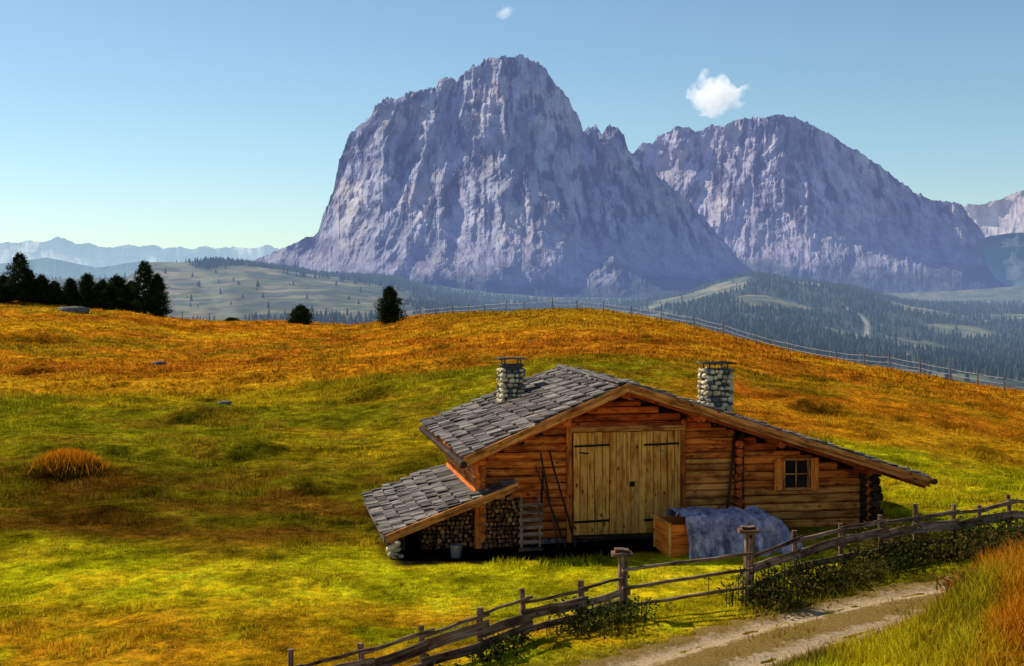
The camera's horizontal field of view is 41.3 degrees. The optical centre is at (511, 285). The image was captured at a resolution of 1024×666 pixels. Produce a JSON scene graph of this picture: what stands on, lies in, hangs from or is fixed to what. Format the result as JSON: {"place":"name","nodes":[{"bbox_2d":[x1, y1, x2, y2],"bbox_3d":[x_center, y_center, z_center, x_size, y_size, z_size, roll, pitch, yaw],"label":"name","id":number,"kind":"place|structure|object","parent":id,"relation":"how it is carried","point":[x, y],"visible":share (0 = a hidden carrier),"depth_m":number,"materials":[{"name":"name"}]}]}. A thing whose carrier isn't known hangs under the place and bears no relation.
{"place":"outdoors","nodes":[
{"label":"outdoors","id":0,"kind":"place"},
{"bbox_2d":[0,257,150,278],"bbox_3d":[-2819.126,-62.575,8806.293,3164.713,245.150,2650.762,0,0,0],"label":"distant hills","id":1,"kind":"structure","parent":0,"point":[49,267],"depth_m":8800.86,"materials":[{"name":"stone"}]},
{"bbox_2d":[0,236,278,267],"bbox_3d":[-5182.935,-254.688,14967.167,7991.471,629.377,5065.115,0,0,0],"label":"distant mountain range","id":2,"kind":"structure","parent":0,"point":[86,254],"depth_m":15558.75,"materials":[{"name":"blue stone"}]},
{"bbox_2d":[252,54,739,297],"bbox_3d":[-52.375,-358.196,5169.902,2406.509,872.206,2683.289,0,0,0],"label":"rocky mountain","id":3,"kind":"structure","parent":0,"point":[504,174],"depth_m":4530.70,"materials":[{"name":"grey stone"}]},
{"bbox_2d":[0,261,1023,665],"bbox_3d":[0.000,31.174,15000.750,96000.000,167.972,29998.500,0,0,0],"label":"ground","id":4,"kind":"structure","parent":0,"point":[280,291],"depth_m":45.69,"materials":[{"name":"plant"}]},
{"bbox_2d":[0,274,17,301],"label":"pine tree","id":5,"kind":"object","parent":4,"relation":"on","point":[3,279],"visible":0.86,"depth_m":178.87,"materials":[{"name":"green plant"}]},
{"bbox_2d":[0,251,40,301],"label":"pine tree","id":6,"kind":"object","parent":4,"relation":"on","point":[18,266],"visible":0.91,"depth_m":178.59,"materials":[{"name":"green plant"}]},
{"bbox_2d":[12,269,37,302],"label":"pine tree","id":7,"kind":"object","parent":4,"relation":"on","point":[29,276],"visible":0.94,"depth_m":178.70,"materials":[{"name":"green plant"}]},
{"bbox_2d":[30,274,53,303],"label":"pine tree","id":8,"kind":"object","parent":4,"relation":"on","point":[42,282],"visible":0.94,"depth_m":178.67,"materials":[{"name":"green plant"}]},
{"bbox_2d":[42,280,65,304],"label":"pine tree","id":9,"kind":"object","parent":4,"relation":"on","point":[55,293],"visible":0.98,"depth_m":178.68,"materials":[{"name":"green plant"}]},
{"bbox_2d":[56,277,83,305],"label":"pine tree","id":10,"kind":"object","parent":4,"relation":"on","point":[70,285],"visible":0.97,"depth_m":178.84,"materials":[{"name":"green plant"}]},
{"bbox_2d":[10,446,130,475],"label":"straw tussock","id":11,"kind":"object","parent":4,"relation":"on","point":[73,455],"visible":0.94,"depth_m":43.27,"materials":[{"name":"orange plant"}]},
{"bbox_2d":[57,306,89,312],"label":"boulder","id":12,"kind":"object","parent":4,"relation":"on","point":[76,309],"visible":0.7,"depth_m":159.30,"materials":[{"name":"grey stone"}]},
{"bbox_2d":[68,272,100,307],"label":"pine tree","id":13,"kind":"object","parent":4,"relation":"on","point":[87,286],"visible":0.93,"depth_m":178.73,"materials":[{"name":"green plant"}]},
{"bbox_2d":[85,278,113,308],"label":"pine tree","id":14,"kind":"object","parent":4,"relation":"on","point":[101,285],"visible":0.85,"depth_m":178.76,"materials":[{"name":"green plant"}]},
{"bbox_2d":[88,273,137,308],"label":"pine tree","id":15,"kind":"object","parent":4,"relation":"on","point":[118,282],"visible":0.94,"depth_m":178.44,"materials":[{"name":"green plant"}]},
{"bbox_2d":[116,281,139,310],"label":"pine tree","id":16,"kind":"object","parent":4,"relation":"on","point":[125,306],"visible":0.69,"depth_m":178.57,"materials":[{"name":"green plant"}]},
{"bbox_2d":[118,259,158,313],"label":"pine tree","id":17,"kind":"object","parent":4,"relation":"on","point":[144,272],"visible":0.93,"depth_m":178.25,"materials":[{"name":"green plant"}]},
{"bbox_2d":[140,273,175,317],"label":"pine tree","id":18,"kind":"object","parent":4,"relation":"on","point":[161,305],"visible":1,"depth_m":178.09,"materials":[{"name":"green plant"}]},
{"bbox_2d":[150,361,166,364],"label":"boulder","id":19,"kind":"object","parent":4,"relation":"on","point":[159,363],"visible":0.57,"depth_m":99.75,"materials":[{"name":"grey stone"}]},
{"bbox_2d":[218,401,231,404],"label":"boulder","id":20,"kind":"object","parent":4,"relation":"on","point":[226,402],"visible":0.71,"depth_m":61.88,"materials":[{"name":"grey stone"}]},
{"bbox_2d":[225,317,239,320],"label":"pine tree","id":21,"kind":"object","parent":4,"relation":"on","point":[231,319],"visible":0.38,"depth_m":174.25,"materials":[{"name":"green plant"}]},
{"bbox_2d":[283,304,313,324],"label":"pine tree","id":22,"kind":"object","parent":4,"relation":"on","point":[301,313],"visible":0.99,"depth_m":168.25,"materials":[{"name":"green plant"}]},
{"bbox_2d":[371,285,407,324],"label":"pine tree","id":23,"kind":"object","parent":4,"relation":"on","point":[389,309],"visible":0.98,"depth_m":159.59,"materials":[{"name":"green plant"}]},
{"bbox_2d":[386,541,403,558],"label":"stone pier","id":24,"kind":"structure","parent":4,"relation":"on","point":[392,549],"depth_m":30.72,"materials":[{"name":"grey stone"}]},
{"bbox_2d":[450,544,461,557],"bbox_3d":[-1.273,6.035,30.884,0.284,0.275,0.290,0,0,0],"label":"metal bucket","id":25,"kind":"object","parent":4,"relation":"on","point":[455,549],"visible":1,"depth_m":30.78,"materials":[{"name":"grey metal"}]},
{"bbox_2d":[287,575,630,665],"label":"wooden fence","id":26,"kind":"object","parent":4,"relation":"on","point":[481,629],"visible":0.92,"depth_m":22.44,"materials":[{"name":"brown wood"}]},
{"bbox_2d":[418,494,525,548],"bbox_3d":[-0.948,5.584,32.136,2.566,1.322,0.889,0,0,0],"label":"firewood pile","id":27,"kind":"object","parent":4,"relation":"on","point":[435,538],"visible":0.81,"depth_m":31.89,"materials":[{"name":"brown wood"}]},
{"bbox_2d":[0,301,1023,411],"bbox_3d":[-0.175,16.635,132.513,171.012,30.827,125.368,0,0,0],"label":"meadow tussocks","id":28,"kind":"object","parent":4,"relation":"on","point":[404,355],"visible":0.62,"depth_m":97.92,"materials":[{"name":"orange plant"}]},
{"bbox_2d":[518,497,543,550],"bbox_3d":[0.440,5.576,31.630,0.586,1.274,0.503,0,0,0],"label":"ladder","id":29,"kind":"object","parent":4,"relation":"on","point":[539,527],"visible":0.98,"depth_m":31.58,"materials":[{"name":"wood"}]},
{"bbox_2d":[52,256,1023,381],"bbox_3d":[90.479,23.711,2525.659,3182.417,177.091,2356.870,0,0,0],"label":"conifer forest","id":30,"kind":"object","parent":4,"relation":"on","point":[1000,359],"visible":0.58,"depth_m":2372.74,"materials":[{"name":"green plant"}]},
{"bbox_2d":[537,469,543,546],"bbox_3d":[0.664,5.249,31.877,0.070,1.915,0.590,0,0,16],"label":"wooden pole","id":31,"kind":"object","parent":4,"relation":"on","point":[541,496],"visible":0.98,"depth_m":31.95,"materials":[{"name":"brown wood"}]},
{"bbox_2d":[425,592,672,665],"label":"bush","id":32,"kind":"object","parent":4,"relation":"on","point":[590,617],"visible":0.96,"depth_m":23.99,"materials":[{"name":"green plant"}]},
{"bbox_2d":[540,452,558,547],"bbox_3d":[0.888,5.076,31.876,0.074,2.267,0.692,0,0,-41],"label":"wooden pole","id":33,"kind":"object","parent":4,"relation":"on","point":[552,515],"visible":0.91,"depth_m":31.85,"materials":[{"name":"brown wood"}]},
{"bbox_2d":[535,465,565,546],"bbox_3d":[0.922,5.226,31.926,0.862,1.963,0.070,0,0,26],"label":"wooden pole","id":34,"kind":"object","parent":4,"relation":"on","point":[558,527],"visible":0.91,"depth_m":31.87,"materials":[{"name":"brown wood"}]},
{"bbox_2d":[549,450,576,545],"bbox_3d":[1.207,5.050,31.981,0.779,2.319,0.071,0,0,27],"label":"wooden pole","id":35,"kind":"object","parent":4,"relation":"on","point":[565,508],"visible":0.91,"depth_m":31.96,"materials":[{"name":"brown wood"}]},
{"bbox_2d":[182,298,1022,390],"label":"pasture fence","id":36,"kind":"object","parent":4,"relation":"on","point":[864,355],"visible":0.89,"depth_m":122.19,"materials":[{"name":"wood"}]},
{"bbox_2d":[611,548,632,615],"bbox_3d":[2.050,5.682,25.400,0.380,1.541,0.365,0,0,0],"label":"gate post","id":37,"kind":"object","parent":4,"relation":"on","point":[623,555],"visible":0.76,"depth_m":25.31,"materials":[{"name":"brown wood"}]},
{"bbox_2d":[622,551,754,607],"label":"gate poles","id":38,"kind":"structure","parent":37,"relation":"attached to","point":[687,578],"depth_m":25.78,"materials":[{"name":"brown wood"}]},
{"bbox_2d":[361,357,937,552],"bbox_3d":[3.122,4.137,35.272,14.430,4.425,9.084,0,0,0],"label":"wooden hut","id":39,"kind":"object","parent":4,"relation":"on","point":[630,458],"visible":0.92,"depth_m":32.70,"materials":[{"name":"brown wood"}]},
{"bbox_2d":[569,425,684,540],"bbox_3d":[2.759,4.701,32.495,2.840,2.701,0.147,0,0,-11],"label":"barn door","id":40,"kind":"structure","parent":39,"relation":"in","point":[645,463],"depth_m":32.50,"materials":[{"name":"brown wood"}]},
{"bbox_2d":[774,457,818,492],"bbox_3d":[6.964,4.638,33.266,1.150,0.845,0.155,0,0,-11],"label":"window","id":41,"kind":"structure","parent":39,"relation":"in","point":[791,475],"depth_m":33.29,"materials":[{"name":"brown wood"}]},
{"bbox_2d":[653,514,761,557],"bbox_3d":[4.491,5.810,31.306,2.245,0.960,1.249,0,0,-11],"label":"wooden crate","id":42,"kind":"object","parent":4,"relation":"on","point":[670,537],"visible":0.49,"depth_m":30.65,"materials":[{"name":"brown wood"}]},
{"bbox_2d":[666,506,802,560],"bbox_3d":[5.286,5.657,31.184,3.061,1.112,2.136,0,0,-11],"label":"tarpaulin","id":43,"kind":"object","parent":42,"relation":"on","point":[712,532],"visible":0.83,"depth_m":30.68,"materials":[{"name":"fabric"}]},
{"bbox_2d":[737,525,758,603],"bbox_3d":[4.600,5.579,26.503,0.380,1.786,0.350,0,0,0],"label":"gate post","id":44,"kind":"object","parent":4,"relation":"on","point":[749,532],"visible":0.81,"depth_m":26.41,"materials":[{"name":"brown wood"}]},
{"bbox_2d":[704,502,1023,618],"bbox_3d":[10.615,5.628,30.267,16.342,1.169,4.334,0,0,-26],"label":"roadside weeds","id":45,"kind":"object","parent":4,"relation":"on","point":[900,556],"visible":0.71,"depth_m":28.73,"materials":[{"name":"green plant"}]},
{"bbox_2d":[747,494,1023,588],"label":"wooden fence","id":46,"kind":"object","parent":4,"relation":"on","point":[880,533],"visible":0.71,"depth_m":29.87,"materials":[{"name":"brown wood"}]},
{"bbox_2d":[761,532,1023,665],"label":"bank grass","id":47,"kind":"structure","parent":4,"relation":"on","point":[1011,573],"depth_m":22.02,"materials":[{"name":"green plant"}]},
{"bbox_2d":[930,529,1023,595],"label":"rust coloured weeds","id":48,"kind":"object","parent":4,"relation":"on","point":[944,583],"visible":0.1,"depth_m":23.27,"materials":[{"name":"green plant"}]},
{"bbox_2d":[0,0,1023,248],"label":"sky","id":49,"kind":"structure","parent":0,"point":[190,124],"materials":[{"name":"blue"}]},
{"bbox_2d":[576,574,957,665],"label":"dirt road","id":50,"kind":"structure","parent":0,"point":[848,619],"depth_m":24.19,"materials":[{"name":"beige soil"}]},
{"bbox_2d":[634,114,1007,292],"bbox_3d":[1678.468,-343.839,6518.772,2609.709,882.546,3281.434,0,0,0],"label":"rocky mountain","id":51,"kind":"structure","parent":0,"point":[792,197],"depth_m":6012.48,"materials":[{"name":"grey stone"}]},
{"bbox_2d":[964,190,1023,237],"bbox_3d":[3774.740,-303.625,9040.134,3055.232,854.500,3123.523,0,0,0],"label":"rocky mountain","id":52,"kind":"structure","parent":0,"point":[1004,215],"depth_m":9360.22,"materials":[{"name":"grey stone"}]},
{"bbox_2d":[976,233,1023,286],"bbox_3d":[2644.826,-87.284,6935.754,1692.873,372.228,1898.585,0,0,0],"label":"forested hill","id":53,"kind":"structure","parent":0,"point":[1003,256],"depth_m":6761.55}
]}

